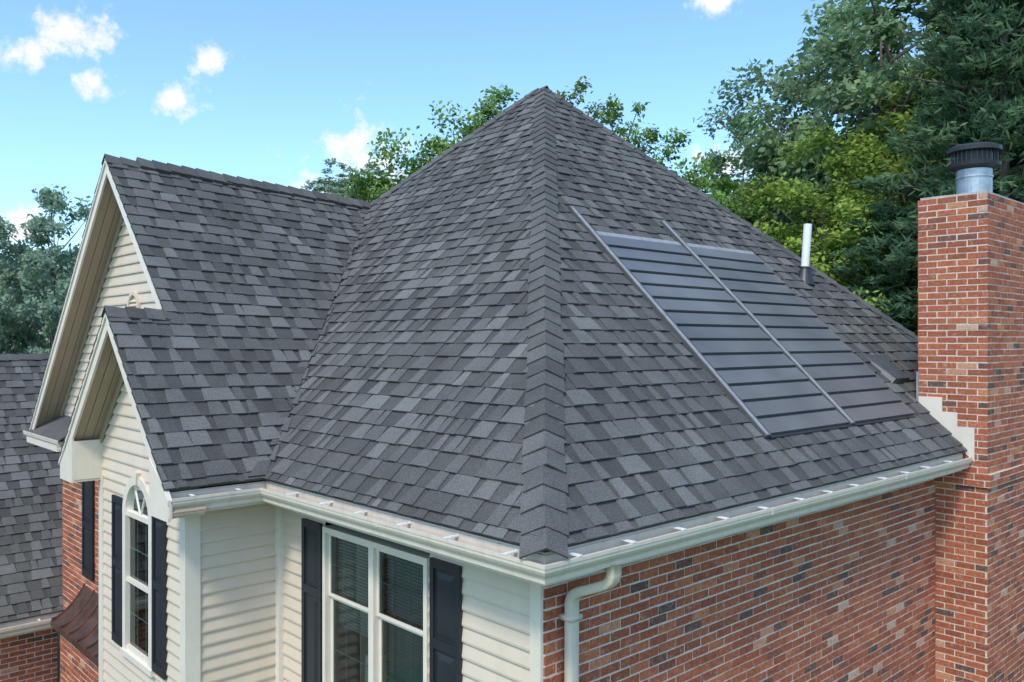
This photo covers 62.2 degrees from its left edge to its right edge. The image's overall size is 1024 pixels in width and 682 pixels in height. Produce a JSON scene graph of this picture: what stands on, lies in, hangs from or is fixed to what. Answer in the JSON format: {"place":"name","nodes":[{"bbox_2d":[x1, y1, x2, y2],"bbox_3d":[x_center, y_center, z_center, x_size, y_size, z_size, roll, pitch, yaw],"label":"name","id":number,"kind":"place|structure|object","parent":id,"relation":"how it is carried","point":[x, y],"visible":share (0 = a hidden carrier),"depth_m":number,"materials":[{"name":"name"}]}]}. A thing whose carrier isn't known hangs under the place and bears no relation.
{"place":"outdoors","nodes":[
{"label":"outdoors","id":0,"kind":"place"},
{"bbox_2d":[25,324,59,681],"bbox_3d":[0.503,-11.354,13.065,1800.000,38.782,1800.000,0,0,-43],"label":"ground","id":1,"kind":"structure","parent":0,"point":[58,657],"depth_m":20.94,"materials":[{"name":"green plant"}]},
{"bbox_2d":[0,216,38,353],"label":"deciduous tree","id":2,"kind":"object","parent":1,"relation":"on","point":[7,278],"visible":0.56,"depth_m":44.02,"materials":[{"name":"green plant"}]},
{"bbox_2d":[33,348,50,353],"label":"deciduous tree","id":3,"kind":"object","parent":1,"relation":"on","point":[47,351],"depth_m":38.58,"materials":[{"name":"green plant"}]},
{"bbox_2d":[0,184,91,353],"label":"deciduous tree","id":4,"kind":"object","parent":1,"relation":"on","point":[37,263],"visible":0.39,"depth_m":43.69,"materials":[{"name":"green plant"}]},
{"bbox_2d":[0,158,398,352],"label":"distant trees","id":5,"kind":"object","parent":1,"relation":"on","point":[332,187],"visible":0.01,"depth_m":148.83,"materials":[{"name":"green plant"}]},
{"bbox_2d":[103,478,529,681],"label":"siding walls","id":6,"kind":"structure","parent":1,"relation":"on","point":[238,591],"depth_m":9.45,"materials":[{"name":"beige plastic"}]},
{"bbox_2d":[82,481,461,681],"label":"shutters","id":7,"kind":"object","parent":6,"relation":"attached to","point":[445,621],"visible":0.85,"depth_m":9.33,"materials":[{"name":"paint"}]},
{"bbox_2d":[120,472,429,681],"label":"window frames","id":8,"kind":"structure","parent":6,"relation":"attached to","point":[140,658],"depth_m":9.10,"materials":[{"name":"white plastic"}]},
{"bbox_2d":[129,489,147,517],"bbox_3d":[-2.694,2.771,9.283,0.504,2.161,4.726,0,0,-59],"label":"window glass","id":9,"kind":"object","parent":8,"relation":"in","point":[133,507],"visible":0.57,"depth_m":10.22,"materials":[{"name":"glass"}]},
{"bbox_2d":[338,538,422,681],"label":"window blinds","id":10,"kind":"object","parent":8,"relation":"hanging from","point":[406,675],"depth_m":8.40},
{"bbox_2d":[134,484,427,681],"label":"window interiors","id":11,"kind":"object","parent":6,"relation":"attached to","point":[351,649],"depth_m":10.40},
{"bbox_2d":[99,477,543,681],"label":"corner trim","id":12,"kind":"structure","parent":6,"relation":"attached to","point":[190,598],"depth_m":9.17,"materials":[{"name":"beige plastic"}]},
{"bbox_2d":[170,453,961,585],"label":"fascia and soffit","id":13,"kind":"structure","parent":6,"relation":"on","point":[487,538],"depth_m":7.86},
{"bbox_2d":[23,431,972,584],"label":"gutters","id":14,"kind":"object","parent":13,"relation":"attached to","point":[546,569],"visible":0.9,"depth_m":7.61,"materials":[{"name":"metal"}]},
{"bbox_2d":[390,154,435,187],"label":"deciduous tree","id":15,"kind":"object","parent":1,"relation":"on","point":[426,157],"depth_m":29.99,"materials":[{"name":"green plant"}]},
{"bbox_2d":[344,96,503,202],"bbox_3d":[-1.872,-0.131,29.730,6.848,16.929,8.302,0,0,30],"label":"deciduous tree","id":16,"kind":"object","parent":1,"relation":"on","point":[359,187],"visible":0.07,"depth_m":28.89,"materials":[{"name":"green plant"}]},
{"bbox_2d":[366,83,519,195],"bbox_3d":[-0.958,-0.691,31.435,9.631,18.101,9.129,0,0,-27],"label":"deciduous tree","id":17,"kind":"object","parent":1,"relation":"on","point":[500,94],"visible":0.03,"depth_m":29.35,"materials":[{"name":"green plant"}]},
{"bbox_2d":[0,479,935,681],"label":"brick walls","id":18,"kind":"structure","parent":1,"relation":"on","point":[844,592],"depth_m":9.45,"materials":[{"name":"red brick"}]},
{"bbox_2d":[0,353,63,622],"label":"garage roof","id":19,"kind":"structure","parent":18,"relation":"on","point":[30,532],"depth_m":15.98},
{"bbox_2d":[0,611,61,637],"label":"garage gutter","id":20,"kind":"object","parent":19,"relation":"attached to","point":[22,626],"visible":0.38,"depth_m":14.44,"materials":[{"name":"white metal"}]},
{"bbox_2d":[50,583,98,667],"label":"copper bay roof","id":21,"kind":"structure","parent":18,"relation":"attached to","point":[75,623],"depth_m":13.20,"materials":[{"name":"brown metal"}]},
{"bbox_2d":[26,415,204,522],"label":"eave returns","id":22,"kind":"object","parent":18,"relation":"on","point":[81,461],"visible":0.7,"depth_m":11.02,"materials":[{"name":"wood"}]},
{"bbox_2d":[63,219,249,490],"bbox_3d":[-5.684,-0.329,12.030,0.766,4.238,7.210,0,0,-43],"label":"gable siding","id":23,"kind":"object","parent":18,"relation":"attached to","point":[124,454],"visible":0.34,"depth_m":11.98,"materials":[{"name":"beige plastic"}]},
{"bbox_2d":[29,160,206,519],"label":"rake boards","id":24,"kind":"object","parent":23,"relation":"attached to","point":[105,378],"visible":0.42,"depth_m":12.58,"materials":[{"name":"white wood"}]},
{"bbox_2d":[127,292,140,307],"bbox_3d":[-5.445,-0.425,12.218,0.060,0.570,0.480,0,0,-43],"label":"gable vent","id":25,"kind":"object","parent":23,"relation":"attached to","point":[137,304],"visible":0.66,"depth_m":12.16,"materials":[{"name":"white plastic"}]},
{"bbox_2d":[29,153,370,490],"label":"wing roof","id":26,"kind":"structure","parent":23,"relation":"attached to","point":[217,348],"depth_m":11.04,"materials":[{"name":"tile"}]},
{"bbox_2d":[558,563,621,681],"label":"downspout","id":27,"kind":"object","parent":18,"relation":"attached to","point":[571,616],"visible":0.98,"depth_m":6.75,"materials":[{"name":"metal"}]},
{"bbox_2d":[248,85,967,558],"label":"roof","id":28,"kind":"structure","parent":18,"relation":"attached to","point":[500,351],"depth_m":9.36,"materials":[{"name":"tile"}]},
{"bbox_2d":[568,206,915,438],"bbox_3d":[3.134,-0.349,11.365,3.890,2.816,2.908,0,0,-43],"label":"solar panel array","id":29,"kind":"object","parent":28,"relation":"on","point":[758,330],"visible":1,"depth_m":10.93,"materials":[{"name":"grey glass"}]},
{"bbox_2d":[798,224,814,284],"bbox_3d":[4.807,-1.364,13.899,0.360,1.100,0.360,5,-2,-43],"label":"roof vent pipe","id":30,"kind":"object","parent":28,"relation":"attached to","point":[804,274],"visible":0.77,"depth_m":13.84,"materials":[{"name":"plastic"}]},
{"bbox_2d":[864,355,909,383],"bbox_3d":[5.534,0.408,12.519,0.600,0.405,0.449,0,0,-43],"label":"roof box vent","id":31,"kind":"object","parent":28,"relation":"on","point":[890,371],"visible":1,"depth_m":12.43,"materials":[{"name":"metal"}]},
{"bbox_2d":[555,76,662,162],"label":"deciduous tree","id":32,"kind":"object","parent":1,"relation":"on","point":[583,87],"visible":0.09,"depth_m":29.61,"materials":[{"name":"green plant"}]},
{"bbox_2d":[596,101,680,176],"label":"deciduous tree","id":33,"kind":"object","parent":1,"relation":"on","point":[654,134],"visible":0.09,"depth_m":30.76,"materials":[{"name":"green plant"}]},
{"bbox_2d":[617,119,745,215],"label":"deciduous tree","id":34,"kind":"object","parent":1,"relation":"on","point":[708,173],"visible":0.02,"depth_m":29.90,"materials":[{"name":"green plant"}]},
{"bbox_2d":[639,126,788,242],"bbox_3d":[6.444,0.308,30.755,8.131,16.046,7.707,0,0,-13],"label":"deciduous tree","id":35,"kind":"object","parent":1,"relation":"on","point":[727,183],"visible":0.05,"depth_m":30.07,"materials":[{"name":"green plant"}]},
{"bbox_2d":[691,100,823,256],"bbox_3d":[11.269,-1.012,37.406,9.342,19.210,9.562,0,0,19],"label":"deciduous tree","id":36,"kind":"object","parent":1,"relation":"on","point":[719,161],"visible":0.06,"depth_m":36.61,"materials":[{"name":"green plant"}]},
{"bbox_2d":[710,150,822,217],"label":"deciduous tree","id":37,"kind":"object","parent":1,"relation":"on","point":[741,173],"depth_m":37.57,"materials":[{"name":"green plant"}]},
{"bbox_2d":[728,152,908,292],"bbox_3d":[10.630,0.631,31.467,10.422,15.457,8.597,0,0,11],"label":"deciduous tree","id":38,"kind":"object","parent":1,"relation":"on","point":[749,191],"visible":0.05,"depth_m":31.32,"materials":[{"name":"green plant"}]},
{"bbox_2d":[708,17,929,279],"bbox_3d":[13.426,-1.790,34.352,10.932,20.806,10.681,0,0,-6],"label":"deciduous tree","id":39,"kind":"object","parent":1,"relation":"on","point":[760,162],"visible":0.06,"depth_m":32.16,"materials":[{"name":"green plant"}]},
{"bbox_2d":[773,181,917,331],"bbox_3d":[10.046,1.702,26.024,7.308,13.133,7.927,0,0,-28],"label":"deciduous tree","id":40,"kind":"object","parent":1,"relation":"on","point":[795,240],"visible":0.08,"depth_m":25.13,"materials":[{"name":"green plant"}]},
{"bbox_2d":[725,0,985,284],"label":"deciduous tree","id":41,"kind":"object","parent":1,"relation":"on","point":[838,96],"visible":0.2,"depth_m":29.34,"materials":[{"name":"green plant"}]},
{"bbox_2d":[742,0,998,226],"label":"deciduous tree","id":42,"kind":"object","parent":1,"relation":"on","point":[810,29],"visible":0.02,"depth_m":34.20,"materials":[{"name":"green plant"}]},
{"bbox_2d":[825,199,917,333],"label":"pine tree","id":43,"kind":"object","parent":1,"relation":"on","point":[879,276],"visible":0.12,"depth_m":22.90,"materials":[{"name":"green plant"}]},
{"bbox_2d":[750,96,1013,292],"bbox_3d":[11.992,0.441,26.747,8.030,15.874,8.710,0,0,38],"label":"deciduous tree","id":44,"kind":"object","parent":1,"relation":"on","point":[874,154],"visible":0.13,"depth_m":25.98,"materials":[{"name":"green plant"}]},
{"bbox_2d":[846,0,1012,262],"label":"deciduous tree","id":45,"kind":"object","parent":1,"relation":"on","point":[895,10],"visible":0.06,"depth_m":30.05,"materials":[{"name":"green plant"}]},
{"bbox_2d":[850,0,1023,335],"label":"pine tree","id":46,"kind":"object","parent":1,"relation":"on","point":[962,59],"visible":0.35,"depth_m":22.07,"materials":[{"name":"green plant"}]},
{"bbox_2d":[872,5,1023,316],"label":"pine tree","id":47,"kind":"object","parent":1,"relation":"on","point":[925,114],"visible":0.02,"depth_m":23.17,"materials":[{"name":"green plant"}]},
{"bbox_2d":[0,0,1000,265],"label":"sky","id":48,"kind":"structure","parent":0,"point":[270,91],"materials":[{"name":"blue"}]},
{"bbox_2d":[916,142,1023,681],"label":"brick chimney","id":49,"kind":"object","parent":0,"point":[970,385],"visible":0.95,"depth_m":11.84,"materials":[{"name":"red brick"}]}
]}

